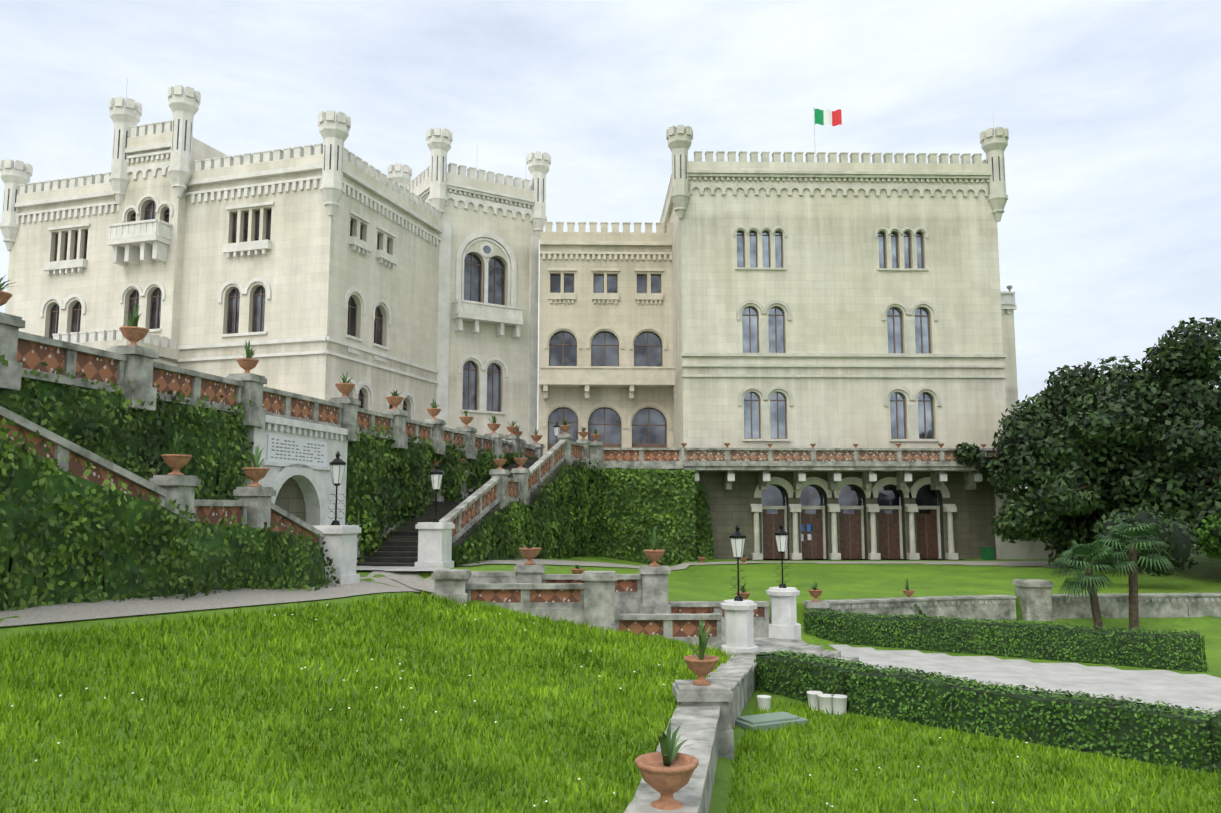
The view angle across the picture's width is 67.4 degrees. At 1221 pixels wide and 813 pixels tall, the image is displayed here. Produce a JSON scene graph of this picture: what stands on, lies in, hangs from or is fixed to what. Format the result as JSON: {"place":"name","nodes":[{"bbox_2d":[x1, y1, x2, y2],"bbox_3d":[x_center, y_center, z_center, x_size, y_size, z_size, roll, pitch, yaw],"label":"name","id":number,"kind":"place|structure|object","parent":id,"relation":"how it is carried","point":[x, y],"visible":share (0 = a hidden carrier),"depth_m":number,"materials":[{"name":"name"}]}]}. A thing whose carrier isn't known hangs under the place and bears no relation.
{"place":"outdoors","nodes":[
{"label":"outdoors","id":0,"kind":"place"},
{"bbox_2d":[3,119,1004,513],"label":"window","id":1,"kind":"structure","parent":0,"point":[605,423],"depth_m":53.77,"materials":[{"name":"grey glass"}]},
{"bbox_2d":[538,232,673,454],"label":"castle walls","id":2,"kind":"structure","parent":0,"point":[626,316],"depth_m":59.05,"materials":[{"name":"beige stone"}]},
{"bbox_2d":[539,222,674,428],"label":"facade trim","id":3,"kind":"structure","parent":2,"relation":"attached to","point":[630,377],"depth_m":58.63,"materials":[{"name":"beige stone"}]},
{"bbox_2d":[0,542,1220,812],"bbox_3d":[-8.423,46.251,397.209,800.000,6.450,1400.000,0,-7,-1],"label":"lawn","id":4,"kind":"structure","parent":0,"point":[712,582],"depth_m":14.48,"materials":[{"name":"green plant"}]},
{"bbox_2d":[5,452,1006,602],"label":"basement and retaining walls","id":5,"kind":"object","parent":4,"relation":"on","point":[974,514],"visible":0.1,"depth_m":51.90,"materials":[{"name":"stone"}]},
{"bbox_2d":[0,378,714,609],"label":"ivy","id":6,"kind":"object","parent":5,"relation":"attached to","point":[133,586],"visible":0.27,"depth_m":19.35,"materials":[{"name":"green plant"}]},
{"bbox_2d":[0,355,927,614],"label":"ivy leaves","id":7,"kind":"object","parent":6,"relation":"attached to","point":[483,544],"visible":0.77,"depth_m":21.57,"materials":[{"name":"green plant"}]},
{"bbox_2d":[356,459,535,566],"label":"stair treads","id":8,"kind":"object","parent":5,"relation":"on","point":[403,535],"visible":0.04,"depth_m":30.68,"materials":[{"name":"stone"}]},
{"bbox_2d":[662,161,1006,462],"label":"castle wall","id":9,"kind":"structure","parent":5,"relation":"on","point":[833,288],"depth_m":53.35,"materials":[{"name":"beige stone"}]},
{"bbox_2d":[660,125,1057,559],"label":"facade trim","id":10,"kind":"structure","parent":9,"relation":"attached to","point":[679,138],"depth_m":53.23,"materials":[{"name":"beige stone"}]},
{"bbox_2d":[762,509,937,558],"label":"doors","id":11,"kind":"structure","parent":5,"relation":"attached to","point":[856,545],"depth_m":52.43,"materials":[{"name":"brown wood"}]},
{"bbox_2d":[801,524,811,530],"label":"door notices","id":12,"kind":"object","parent":11,"relation":"attached to","point":[809,526],"visible":0.61,"depth_m":52.40,"materials":[{"name":"blue paper"}]},
{"bbox_2d":[5,131,1020,490],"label":"white castle walls","id":13,"kind":"structure","parent":4,"relation":"on","point":[311,267],"depth_m":48.85,"materials":[{"name":"beige stone"}]},
{"bbox_2d":[49,201,933,558],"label":"window frames","id":14,"kind":"structure","parent":13,"relation":"in","point":[647,345],"depth_m":53.30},
{"bbox_2d":[0,85,1016,443],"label":"castle trim","id":15,"kind":"structure","parent":13,"relation":"attached to","point":[138,241],"depth_m":50.10,"materials":[{"name":"beige stone"}]},
{"bbox_2d":[814,109,841,125],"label":"flag","id":16,"kind":"object","parent":13,"relation":"attached to","point":[828,116],"visible":1,"depth_m":60.36,"materials":[{"name":"multicoloured fabric"}]},
{"bbox_2d":[11,613,1027,806],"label":"clover flowers","id":17,"kind":"object","parent":4,"relation":"on","point":[495,721],"visible":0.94,"depth_m":12.86,"materials":[{"name":"white plant"}]},
{"bbox_2d":[126,79,1015,652],"bbox_3d":[5.544,-5.860,48.096,52.788,30.440,36.179,4,-8,-33],"label":"white stonework","id":18,"kind":"object","parent":4,"relation":"on","point":[342,537],"visible":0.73,"depth_m":26.42,"materials":[{"name":"stone"}]},
{"bbox_2d":[266,434,811,540],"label":"notices and plaque","id":19,"kind":"object","parent":18,"relation":"attached to","point":[300,443],"visible":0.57,"depth_m":26.47,"materials":[{"name":"white stone"}]},
{"bbox_2d":[271,438,323,462],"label":"inscription letters","id":20,"kind":"object","parent":19,"relation":"attached to","point":[296,452],"visible":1,"depth_m":26.33,"materials":[{"name":"grey"}]},
{"bbox_2d":[328,422,788,600],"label":"lamp posts","id":21,"kind":"object","parent":18,"relation":"on","point":[337,460],"visible":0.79,"depth_m":24.33,"materials":[{"name":"black metal"}]},
{"bbox_2d":[330,427,787,556],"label":"lamp lanterns","id":22,"kind":"object","parent":21,"relation":"on","point":[436,484],"visible":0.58,"depth_m":24.35,"materials":[{"name":"white glass"}]},
{"bbox_2d":[0,558,1181,626],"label":"gravel path","id":23,"kind":"structure","parent":4,"relation":"on","point":[400,580],"depth_m":18.80,"materials":[{"name":"grey gravel"}]},
{"bbox_2d":[980,547,993,559],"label":"litter bin","id":24,"kind":"object","parent":23,"relation":"on","point":[987,553],"visible":0.82,"depth_m":50.78,"materials":[{"name":"green"}]},
{"bbox_2d":[0,285,1220,812],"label":"garden stonework","id":25,"kind":"object","parent":4,"relation":"on","point":[706,717],"visible":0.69,"depth_m":25.24,"materials":[{"name":"stone"}]},
{"bbox_2d":[0,339,763,636],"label":"brick balustrade panels","id":26,"kind":"object","parent":25,"relation":"on","point":[31,355],"visible":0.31,"depth_m":24.46,"materials":[{"name":"red brick"}]},
{"bbox_2d":[0,275,914,765],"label":"potted plants","id":27,"kind":"object","parent":25,"relation":"on","point":[668,743],"visible":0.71,"depth_m":17.88,"materials":[{"name":"green plant"}]},
{"bbox_2d":[0,291,986,809],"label":"terracotta pots","id":28,"kind":"object","parent":25,"relation":"on","point":[658,775],"visible":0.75,"depth_m":17.64,"materials":[{"name":"orange ceramic"}]},
{"bbox_2d":[686,450,997,460],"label":"balcony panels","id":29,"kind":"object","parent":25,"relation":"on","point":[791,455],"visible":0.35,"depth_m":50.38,"materials":[{"name":"beige stone"}]},
{"bbox_2d":[735,711,808,730],"bbox_3d":[3.147,6.270,18.211,1.365,0.190,0.800,3,-7,-26],"label":"inspection cover","id":30,"kind":"object","parent":4,"relation":"on","point":[774,719],"visible":0.79,"depth_m":18.00,"materials":[{"name":"grey concrete"}]},
{"bbox_2d":[356,566,1220,713],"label":"paved area","id":31,"kind":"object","parent":4,"relation":"on","point":[1185,691],"visible":0.5,"depth_m":23.47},
{"bbox_2d":[756,691,847,714],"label":"buckets","id":32,"kind":"object","parent":4,"relation":"on","point":[835,703],"visible":0.96,"depth_m":19.21,"materials":[{"name":"white plastic"}]},
{"bbox_2d":[953,317,1220,576],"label":"tree","id":33,"kind":"object","parent":4,"relation":"on","point":[1074,402],"depth_m":41.80,"materials":[{"name":"green plant"}]},
{"bbox_2d":[980,376,1220,631],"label":"palm trunks","id":34,"kind":"object","parent":4,"relation":"on","point":[1133,606],"visible":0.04,"depth_m":31.36,"materials":[{"name":"brown plant"}]},
{"bbox_2d":[1049,515,1175,601],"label":"palm fronds","id":35,"kind":"object","parent":34,"relation":"attached to","point":[1099,550],"visible":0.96,"depth_m":31.07,"materials":[{"name":"green plant"}]},
{"bbox_2d":[0,0,1220,487],"label":"sky","id":36,"kind":"structure","parent":0,"point":[1109,228],"materials":[{"name":"white"}]}
]}

